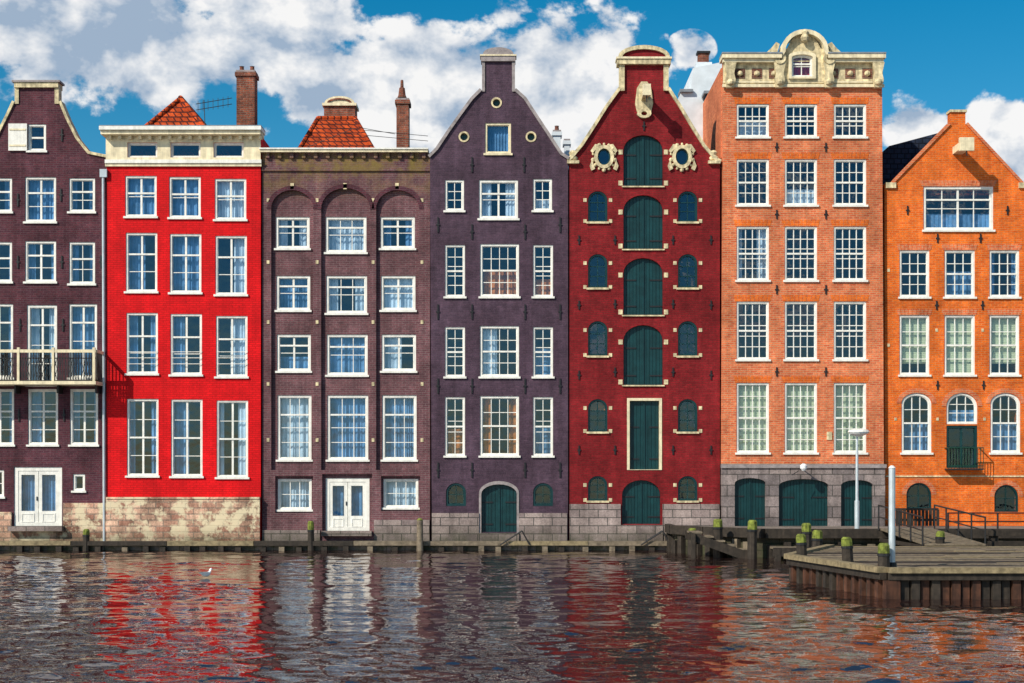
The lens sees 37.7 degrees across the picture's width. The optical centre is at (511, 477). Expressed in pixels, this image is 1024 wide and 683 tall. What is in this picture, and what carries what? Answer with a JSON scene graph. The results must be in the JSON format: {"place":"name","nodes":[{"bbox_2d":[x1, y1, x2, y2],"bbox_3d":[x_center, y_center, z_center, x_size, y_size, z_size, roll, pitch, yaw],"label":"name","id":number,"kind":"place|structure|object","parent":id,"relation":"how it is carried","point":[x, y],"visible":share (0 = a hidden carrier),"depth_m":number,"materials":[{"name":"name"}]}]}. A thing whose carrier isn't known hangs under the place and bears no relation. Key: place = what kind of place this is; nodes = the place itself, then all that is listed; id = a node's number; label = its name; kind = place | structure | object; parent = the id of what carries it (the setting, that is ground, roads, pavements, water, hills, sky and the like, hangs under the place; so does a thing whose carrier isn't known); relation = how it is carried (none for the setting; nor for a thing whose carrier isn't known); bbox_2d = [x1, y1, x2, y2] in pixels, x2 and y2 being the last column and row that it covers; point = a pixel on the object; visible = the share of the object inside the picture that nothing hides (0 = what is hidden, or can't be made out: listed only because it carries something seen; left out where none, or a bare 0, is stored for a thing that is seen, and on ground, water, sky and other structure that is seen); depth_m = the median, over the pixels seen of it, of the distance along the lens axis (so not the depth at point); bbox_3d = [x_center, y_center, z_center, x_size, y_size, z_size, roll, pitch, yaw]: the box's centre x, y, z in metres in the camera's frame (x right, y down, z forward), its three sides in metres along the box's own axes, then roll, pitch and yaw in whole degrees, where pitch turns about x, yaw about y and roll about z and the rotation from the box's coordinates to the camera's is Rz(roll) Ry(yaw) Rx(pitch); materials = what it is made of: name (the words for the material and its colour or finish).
{"place":"outdoors","nodes":[
{"label":"outdoors","id":0,"kind":"place"},
{"bbox_2d":[0,550,1023,682],"bbox_3d":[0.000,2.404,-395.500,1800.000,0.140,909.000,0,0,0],"label":"water","id":1,"kind":"structure","parent":0,"point":[401,616],"depth_m":24.89,"materials":[{"name":"black liquid"}]},
{"bbox_2d":[0,503,105,540],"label":"plinth","id":2,"kind":"structure","parent":1,"relation":"in","point":[78,518],"depth_m":49.90,"materials":[{"name":"stone"}]},
{"bbox_2d":[0,88,106,525],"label":"front wall","id":3,"kind":"structure","parent":1,"relation":"in","point":[65,159],"depth_m":50.00,"materials":[{"name":"purple brick"}]},
{"bbox_2d":[18,471,57,521],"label":"door leaves","id":4,"kind":"object","parent":3,"relation":"attached to","point":[32,516],"visible":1,"depth_m":50.05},
{"bbox_2d":[31,309,53,379],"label":"curtains","id":5,"kind":"object","parent":3,"relation":"attached to","point":[35,330],"visible":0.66,"depth_m":50.26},
{"bbox_2d":[0,124,97,525],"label":"window frames","id":6,"kind":"structure","parent":3,"relation":"attached to","point":[16,470],"depth_m":50.03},
{"bbox_2d":[8,124,26,150],"bbox_3d":[-16.458,-11.350,49.955,0.617,0.900,0.050,0,0,0],"label":"attic shutter","id":7,"kind":"object","parent":6,"relation":"attached to","point":[17,137],"visible":1,"depth_m":49.93,"materials":[{"name":"white paint"}]},
{"bbox_2d":[0,126,95,521],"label":"window sashes","id":8,"kind":"object","parent":6,"relation":"in","point":[72,258],"depth_m":50.06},
{"bbox_2d":[0,180,95,520],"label":"window muntins","id":9,"kind":"object","parent":6,"relation":"in","point":[41,206],"depth_m":50.08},
{"bbox_2d":[0,150,98,498],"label":"window sills","id":10,"kind":"structure","parent":3,"relation":"attached to","point":[49,222],"depth_m":49.94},
{"bbox_2d":[5,181,95,510],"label":"curtains","id":11,"kind":"object","parent":3,"relation":"attached to","point":[28,492],"visible":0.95,"depth_m":50.25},
{"bbox_2d":[0,381,102,385],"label":"balcony deck","id":12,"kind":"structure","parent":3,"relation":"attached to","point":[49,383],"depth_m":49.00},
{"bbox_2d":[1,353,102,382],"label":"balusters","id":13,"kind":"object","parent":12,"relation":"on","point":[97,367],"visible":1,"depth_m":49.03,"materials":[{"name":"black metal"}]},
{"bbox_2d":[0,101,105,157],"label":"gable coping","id":14,"kind":"object","parent":3,"relation":"on","point":[71,125],"visible":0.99,"depth_m":49.94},
{"bbox_2d":[106,499,259,540],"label":"plinth","id":15,"kind":"structure","parent":1,"relation":"in","point":[182,519],"depth_m":49.83,"materials":[{"name":"stone"}]},
{"bbox_2d":[107,140,261,540],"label":"front wall","id":16,"kind":"structure","parent":1,"relation":"in","point":[207,389],"depth_m":49.95,"materials":[{"name":"red brick"}]},
{"bbox_2d":[100,169,107,540],"bbox_3d":[-13.583,-4.017,49.910,0.233,12.500,0.160,0,0,0],"label":"drainpipe","id":17,"kind":"object","parent":16,"relation":"attached to","point":[103,174],"visible":1,"depth_m":49.86,"materials":[{"name":"metal"}]},
{"bbox_2d":[129,179,198,473],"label":"curtains","id":18,"kind":"object","parent":16,"relation":"attached to","point":[179,322],"visible":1,"depth_m":50.21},
{"bbox_2d":[101,130,263,138],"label":"cornice","id":19,"kind":"structure","parent":16,"relation":"on","point":[104,133],"depth_m":49.58,"materials":[{"name":"beige paint"}]},
{"bbox_2d":[99,126,264,135],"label":"cornice","id":20,"kind":"structure","parent":19,"relation":"on","point":[181,128],"depth_m":49.50,"materials":[{"name":"white paint"}]},
{"bbox_2d":[106,136,260,158],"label":"attic fascia","id":21,"kind":"structure","parent":16,"relation":"attached to","point":[116,148],"depth_m":49.91,"materials":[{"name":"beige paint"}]},
{"bbox_2d":[105,159,261,162],"bbox_3d":[-10.933,-10.525,49.874,5.200,0.117,0.068,0,0,0],"label":"moulding","id":22,"kind":"object","parent":21,"relation":"attached to","point":[183,160],"visible":1,"depth_m":49.84,"materials":[{"name":"white paint"}]},
{"bbox_2d":[105,163,261,166],"bbox_3d":[-10.933,-10.415,49.914,5.200,0.097,0.068,0,0,0],"label":"moulding","id":23,"kind":"object","parent":16,"relation":"attached to","point":[183,164],"visible":1,"depth_m":49.88,"materials":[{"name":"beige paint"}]},
{"bbox_2d":[123,216,249,478],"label":"window sills","id":24,"kind":"structure","parent":16,"relation":"attached to","point":[186,375],"depth_m":49.89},
{"bbox_2d":[131,146,241,474],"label":"room interiors","id":25,"kind":"object","parent":16,"relation":"attached to","point":[194,353],"visible":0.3,"depth_m":51.55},
{"bbox_2d":[125,143,247,476],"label":"window frames","id":26,"kind":"structure","parent":16,"relation":"attached to","point":[171,235],"depth_m":49.98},
{"bbox_2d":[127,145,245,475],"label":"window sashes","id":27,"kind":"object","parent":26,"relation":"in","point":[182,194],"depth_m":50.01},
{"bbox_2d":[128,179,244,474],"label":"window muntins","id":28,"kind":"object","parent":26,"relation":"in","point":[143,419],"depth_m":50.02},
{"bbox_2d":[218,182,245,474],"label":"curtains","id":29,"kind":"object","parent":16,"relation":"attached to","point":[239,286],"visible":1,"depth_m":50.20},
{"bbox_2d":[0,541,666,551],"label":"timber quay edge","id":30,"kind":"object","parent":1,"relation":"in","point":[164,546],"visible":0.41,"depth_m":49.32,"materials":[{"name":"brown wood"}]},
{"bbox_2d":[262,153,429,540],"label":"bay piers","id":31,"kind":"structure","parent":1,"relation":"in","point":[318,184],"depth_m":50.03,"materials":[{"name":"brick"}]},
{"bbox_2d":[260,149,428,153],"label":"cornice","id":32,"kind":"structure","parent":31,"relation":"attached to","point":[343,150],"depth_m":49.84,"materials":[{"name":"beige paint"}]},
{"bbox_2d":[267,184,422,208],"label":"arch bricks","id":33,"kind":"object","parent":31,"relation":"attached to","point":[373,205],"visible":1,"depth_m":50.01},
{"bbox_2d":[262,520,429,540],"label":"plinth","id":34,"kind":"structure","parent":1,"relation":"in","point":[395,530],"depth_m":49.96,"materials":[{"name":"grey stone"}]},
{"bbox_2d":[272,189,430,540],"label":"front wall","id":35,"kind":"structure","parent":1,"relation":"in","point":[345,203],"depth_m":50.15,"materials":[{"name":"brick"}]},
{"bbox_2d":[262,167,429,170],"bbox_3d":[-5.533,-10.300,49.999,5.600,0.133,0.058,0,0,0],"label":"cornice band","id":36,"kind":"object","parent":35,"relation":"attached to","point":[345,168],"visible":1,"depth_m":49.97,"materials":[{"name":"brick"}]},
{"bbox_2d":[278,219,415,526],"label":"window sashes","id":37,"kind":"object","parent":35,"relation":"attached to","point":[280,345],"depth_m":50.21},
{"bbox_2d":[279,220,415,525],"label":"window muntins","id":38,"kind":"object","parent":37,"relation":"attached to","point":[341,355],"depth_m":50.23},
{"bbox_2d":[274,248,419,511],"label":"window sills","id":39,"kind":"structure","parent":35,"relation":"attached to","point":[346,375],"depth_m":50.09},
{"bbox_2d":[276,217,417,530],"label":"window frames","id":40,"kind":"structure","parent":35,"relation":"attached to","point":[328,481],"depth_m":50.18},
{"bbox_2d":[281,220,412,367],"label":"room interiors","id":41,"kind":"object","parent":35,"relation":"attached to","point":[407,360],"visible":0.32,"depth_m":51.75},
{"bbox_2d":[279,220,415,515],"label":"curtains","id":42,"kind":"object","parent":35,"relation":"attached to","point":[286,300],"visible":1,"depth_m":50.41,"materials":[{"name":"fabric"}]},
{"bbox_2d":[330,482,365,526],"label":"door leaves","id":43,"kind":"object","parent":35,"relation":"attached to","point":[353,521],"visible":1,"depth_m":50.20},
{"bbox_2d":[431,469,431,540],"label":"side walls","id":44,"kind":"structure","parent":1,"relation":"in","point":[431,504],"depth_m":51.16,"materials":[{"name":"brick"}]},
{"bbox_3d":[-5.533,-10.592,54.695,5.533,0.117,8.410,0,0,0],"label":"roof","id":45,"kind":"object","parent":44,"relation":"on","visible":0},
{"bbox_2d":[302,119,369,147],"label":"tiled roof","id":46,"kind":"structure","parent":45,"relation":"on","point":[323,129],"depth_m":53.73,"materials":[{"name":"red tile"}]},
{"bbox_2d":[395,100,410,147],"bbox_3d":[-3.869,-11.938,53.300,0.530,2.839,0.700,0,0,0],"label":"chimney","id":47,"kind":"object","parent":45,"relation":"on","point":[403,107],"visible":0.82,"depth_m":53.00,"materials":[{"name":"brick"}]},
{"bbox_2d":[430,62,567,540],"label":"front wall","id":48,"kind":"structure","parent":1,"relation":"in","point":[451,156],"depth_m":49.97,"materials":[{"name":"brick"}]},
{"bbox_2d":[428,88,568,158],"bbox_3d":[-0.442,-11.787,50.125,4.724,2.374,0.450,0,0,0],"label":"gable coping","id":49,"kind":"object","parent":48,"relation":"attached to","point":[464,108],"visible":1,"depth_m":49.90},
{"bbox_2d":[445,179,552,455],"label":"window frames","id":50,"kind":"structure","parent":48,"relation":"attached to","point":[481,245],"depth_m":50.00,"materials":[{"name":"white paint"}]},
{"bbox_2d":[447,181,550,453],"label":"window sashes","id":51,"kind":"object","parent":50,"relation":"attached to","point":[494,294],"depth_m":50.03,"materials":[{"name":"white paint"}]},
{"bbox_2d":[447,182,550,452],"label":"window muntins","id":52,"kind":"object","parent":51,"relation":"attached to","point":[499,340],"depth_m":50.05,"materials":[{"name":"white paint"}]},
{"bbox_2d":[481,484,516,531],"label":"doors","id":53,"kind":"structure","parent":48,"relation":"attached to","point":[488,509],"depth_m":50.09,"materials":[{"name":"teal paint"}]},
{"bbox_2d":[443,210,554,457],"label":"window sills","id":54,"kind":"structure","parent":48,"relation":"attached to","point":[499,297],"depth_m":49.91,"materials":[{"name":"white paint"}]},
{"bbox_2d":[436,157,561,477],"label":"wall anchors","id":55,"kind":"structure","parent":48,"relation":"attached to","point":[524,385],"depth_m":49.94,"materials":[{"name":"black metal"}]},
{"bbox_2d":[448,182,550,502],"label":"window panes","id":56,"kind":"object","parent":48,"relation":"attached to","point":[455,278],"visible":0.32,"depth_m":51.57,"materials":[{"name":"glass"}]},
{"bbox_2d":[448,272,550,453],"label":"curtains","id":57,"kind":"object","parent":48,"relation":"attached to","point":[455,435],"visible":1,"depth_m":50.23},
{"bbox_2d":[482,184,548,373],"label":"curtains","id":58,"kind":"object","parent":48,"relation":"attached to","point":[509,205],"visible":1,"depth_m":50.20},
{"bbox_2d":[488,126,550,453],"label":"curtains","id":59,"kind":"object","parent":48,"relation":"attached to","point":[497,138],"visible":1,"depth_m":50.25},
{"bbox_2d":[432,513,566,540],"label":"plinth","id":60,"kind":"structure","parent":1,"relation":"in","point":[532,526],"depth_m":49.90,"materials":[{"name":"grey stone"}]},
{"bbox_2d":[685,530,746,558],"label":"wooden steps","id":61,"kind":"structure","parent":1,"relation":"in","point":[718,545],"depth_m":44.86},
{"bbox_2d":[784,544,1023,599],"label":"wooden jetty","id":62,"kind":"object","parent":1,"relation":"in","point":[961,572],"visible":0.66,"depth_m":30.98,"materials":[{"name":"wood"}]},
{"bbox_2d":[889,466,896,566],"bbox_3d":[7.676,0.784,30.300,0.193,2.072,0.193,0,0,0],"label":"white marker pole","id":63,"kind":"object","parent":62,"relation":"on","point":[893,563],"visible":0.72,"depth_m":30.24,"materials":[{"name":"metal"}]},
{"bbox_2d":[878,504,985,545],"bbox_3d":[11.785,1.343,42.410,1.720,1.115,5.020,0,0,0],"label":"gangway","id":64,"kind":"object","parent":62,"relation":"on","point":[923,536],"visible":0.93,"depth_m":41.85,"materials":[{"name":"black metal"}]},
{"bbox_2d":[986,529,1023,545],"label":"timber guard rail","id":65,"kind":"object","parent":62,"relation":"on","point":[993,534],"visible":0.46,"depth_m":40.34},
{"bbox_2d":[0,0,1023,181],"label":"sky","id":66,"kind":"structure","parent":0,"point":[118,62],"materials":[{"name":"blue"}]},
{"bbox_2d":[665,524,1023,557],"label":"quay","id":67,"kind":"structure","parent":0,"point":[767,538],"depth_m":45.00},
{"bbox_2d":[703,68,721,371],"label":"side walls","id":68,"kind":"structure","parent":67,"relation":"on","point":[712,121],"depth_m":51.60,"materials":[{"name":"brick"}]},
{"bbox_2d":[678,51,721,139],"bbox_3d":[7.095,-12.986,56.100,2.163,5.672,3.800,0,0,0],"label":"white rooftop annex","id":69,"kind":"object","parent":68,"relation":"on","point":[692,94],"visible":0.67,"depth_m":55.00,"materials":[{"name":"paint"}]},
{"bbox_2d":[720,464,884,525],"bbox_3d":[9.683,1.118,50.040,5.433,3.165,0.380,0,0,0],"label":"stone base","id":70,"kind":"object","parent":67,"relation":"on","point":[833,479],"visible":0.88,"depth_m":49.85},
{"bbox_2d":[720,59,883,463],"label":"front wall","id":71,"kind":"structure","parent":70,"relation":"on","point":[872,288],"depth_m":49.88,"materials":[{"name":"brick"}]},
{"bbox_2d":[739,122,813,277],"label":"curtains","id":72,"kind":"object","parent":71,"relation":"attached to","point":[789,199],"visible":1,"depth_m":50.16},
{"bbox_2d":[739,108,862,356],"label":"room interiors","id":73,"kind":"object","parent":71,"relation":"attached to","point":[804,246],"visible":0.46,"depth_m":51.48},
{"bbox_2d":[739,386,862,449],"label":"curtains","id":74,"kind":"object","parent":71,"relation":"attached to","point":[797,414],"visible":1,"depth_m":50.10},
{"bbox_2d":[733,97,868,382],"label":"brick lintels","id":75,"kind":"object","parent":71,"relation":"attached to","point":[805,379],"visible":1,"depth_m":49.87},
{"bbox_2d":[735,136,867,454],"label":"window sills","id":76,"kind":"structure","parent":71,"relation":"attached to","point":[801,137],"depth_m":49.82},
{"bbox_2d":[737,55,865,452],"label":"window frames","id":77,"kind":"structure","parent":71,"relation":"attached to","point":[815,303],"depth_m":49.91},
{"bbox_2d":[738,57,863,450],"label":"window sashes","id":78,"kind":"object","parent":77,"relation":"in","point":[802,64],"depth_m":49.94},
{"bbox_2d":[739,58,862,449],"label":"window muntins","id":79,"kind":"object","parent":78,"relation":"attached to","point":[800,268],"depth_m":49.95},
{"bbox_2d":[719,54,885,63],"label":"cornice","id":80,"kind":"structure","parent":71,"relation":"attached to","point":[769,58],"depth_m":49.63,"materials":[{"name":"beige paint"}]},
{"bbox_2d":[723,61,882,83],"bbox_3d":[9.667,-13.430,49.849,5.300,0.860,0.057,0,0,0],"label":"frieze","id":81,"kind":"object","parent":71,"relation":"attached to","point":[765,67],"visible":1,"depth_m":49.82,"materials":[{"name":"beige stone"}]},
{"bbox_2d":[780,35,824,81],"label":"pediment","id":82,"kind":"structure","parent":81,"relation":"on","point":[797,44],"depth_m":49.76,"materials":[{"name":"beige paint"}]},
{"bbox_2d":[722,81,883,87],"bbox_3d":[9.667,-13.067,49.779,5.367,0.200,0.078,0,0,0],"label":"architrave","id":83,"kind":"object","parent":81,"relation":"attached to","point":[803,86],"visible":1,"depth_m":49.74,"materials":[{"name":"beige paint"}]},
{"bbox_2d":[735,68,872,78],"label":"frieze panels","id":84,"kind":"object","parent":81,"relation":"attached to","point":[864,76],"visible":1,"depth_m":49.80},
{"bbox_2d":[724,62,884,88],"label":"consoles","id":85,"kind":"object","parent":81,"relation":"attached to","point":[828,80],"visible":1,"depth_m":49.64,"materials":[{"name":"beige stone"}]},
{"bbox_2d":[735,478,871,525],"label":"doors","id":86,"kind":"structure","parent":70,"relation":"attached to","point":[812,508],"depth_m":50.00,"materials":[{"name":"teal paint"}]},
{"bbox_2d":[721,464,886,467],"bbox_3d":[9.683,-0.392,49.819,5.500,0.117,0.058,0,0,0],"label":"base moulding","id":87,"kind":"object","parent":70,"relation":"attached to","point":[798,465],"visible":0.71,"depth_m":49.79,"materials":[{"name":"stone"}]},
{"bbox_2d":[895,508,938,525],"bbox_3d":[13.198,1.270,48.845,1.410,0.580,0.090,0,0,0],"label":"metal railing","id":88,"kind":"object","parent":67,"relation":"on","point":[923,512],"visible":0.82,"depth_m":48.80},
{"bbox_2d":[883,112,1023,525],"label":"front wall","id":89,"kind":"structure","parent":67,"relation":"on","point":[938,159],"depth_m":50.06,"materials":[{"name":"orange brick"}]},
{"bbox_2d":[891,123,1022,181],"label":"gable coping","id":90,"kind":"object","parent":89,"relation":"attached to","point":[976,133],"visible":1,"depth_m":50.00,"materials":[{"name":"brick"}]},
{"bbox_2d":[902,318,1014,372],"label":"curtains","id":91,"kind":"object","parent":89,"relation":"attached to","point":[958,340],"visible":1,"depth_m":50.28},
{"bbox_2d":[902,197,1014,509],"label":"room interiors","id":92,"kind":"object","parent":89,"relation":"attached to","point":[954,437],"visible":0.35,"depth_m":51.66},
{"bbox_2d":[897,180,1021,314],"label":"brick lintels","id":93,"kind":"object","parent":89,"relation":"attached to","point":[971,247],"visible":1,"depth_m":50.05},
{"bbox_2d":[900,187,1019,452],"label":"window frames","id":94,"kind":"structure","parent":89,"relation":"attached to","point":[973,316],"depth_m":50.09,"materials":[{"name":"white paint"}]},
{"bbox_2d":[901,189,1017,450],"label":"window sashes","id":95,"kind":"object","parent":94,"relation":"attached to","point":[971,344],"depth_m":50.12,"materials":[{"name":"white paint"}]},
{"bbox_2d":[902,190,1016,449],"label":"window muntins","id":96,"kind":"object","parent":95,"relation":"attached to","point":[957,208],"depth_m":50.14,"materials":[{"name":"white paint"}]},
{"bbox_2d":[904,214,1015,449],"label":"curtains","id":97,"kind":"object","parent":89,"relation":"attached to","point":[949,220],"visible":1,"depth_m":50.31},
{"bbox_2d":[898,230,1021,454],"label":"window sills","id":98,"kind":"structure","parent":89,"relation":"attached to","point":[959,298],"depth_m":50.00,"materials":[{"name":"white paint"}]},
{"bbox_2d":[897,388,1023,496],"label":"arch bricks","id":99,"kind":"object","parent":89,"relation":"attached to","point":[944,403],"visible":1,"depth_m":50.05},
{"bbox_2d":[926,190,988,201],"bbox_3d":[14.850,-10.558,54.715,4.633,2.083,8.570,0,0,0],"label":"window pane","id":100,"kind":"structure","parent":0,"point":[951,194],"depth_m":50.43,"materials":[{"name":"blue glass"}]},
{"bbox_2d":[882,133,936,183],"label":"slate wing roof","id":101,"kind":"structure","parent":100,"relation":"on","point":[897,158],"depth_m":53.00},
{"bbox_2d":[1005,254,1015,421],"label":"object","id":102,"kind":"structure","parent":0,"point":[1012,402],"depth_m":51.24,"materials":[{"name":"glass"}]},
{"bbox_3d":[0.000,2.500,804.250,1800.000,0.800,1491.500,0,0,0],"label":"ground","id":103,"kind":"structure","parent":0,"visible":0},
{"bbox_2d":[567,45,720,540],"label":"oxblood brick warehouse","id":104,"kind":"structure","parent":103,"relation":"on","point":[643,161],"depth_m":50.02,"materials":[{"name":"red brick"}]},
{"bbox_2d":[626,137,651,523],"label":"doors","id":105,"kind":"structure","parent":104,"relation":"in","point":[639,137],"depth_m":50.19,"materials":[{"name":"green wood"}]},
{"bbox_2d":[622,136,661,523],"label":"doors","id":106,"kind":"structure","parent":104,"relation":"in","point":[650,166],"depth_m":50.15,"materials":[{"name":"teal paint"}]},
{"bbox_2d":[588,191,696,500],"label":"window frames","id":107,"kind":"structure","parent":104,"relation":"in","point":[591,194],"depth_m":50.05,"materials":[{"name":"teal paint"}]},
{"bbox_2d":[594,145,691,167],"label":"oval windows","id":108,"kind":"structure","parent":104,"relation":"in","point":[601,147],"depth_m":49.93,"materials":[{"name":"beige stone"}]},
{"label":"side walls","id":109,"kind":"object","parent":103,"relation":"on","visible":0},
{"bbox_2d":[0,182,93,493],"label":"room interiors","id":110,"kind":"object","parent":109,"relation":"attached to","point":[50,423],"visible":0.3,"depth_m":51.60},
{"bbox_3d":[-10.933,-11.317,54.600,5.000,0.100,8.600,0,0,0],"label":"roof","id":111,"kind":"object","parent":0,"visible":0},
{"bbox_2d":[135,101,224,155],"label":"tiled roof","id":112,"kind":"structure","parent":111,"relation":"on","point":[179,113],"depth_m":52.21,"materials":[{"name":"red tile"}]},
{"bbox_2d":[235,72,258,124],"bbox_3d":[-9.274,-12.550,52.500,0.731,3.157,0.700,0,0,0],"label":"chimney","id":113,"kind":"object","parent":111,"relation":"on","point":[246,98],"visible":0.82,"depth_m":52.20,"materials":[{"name":"brick"}]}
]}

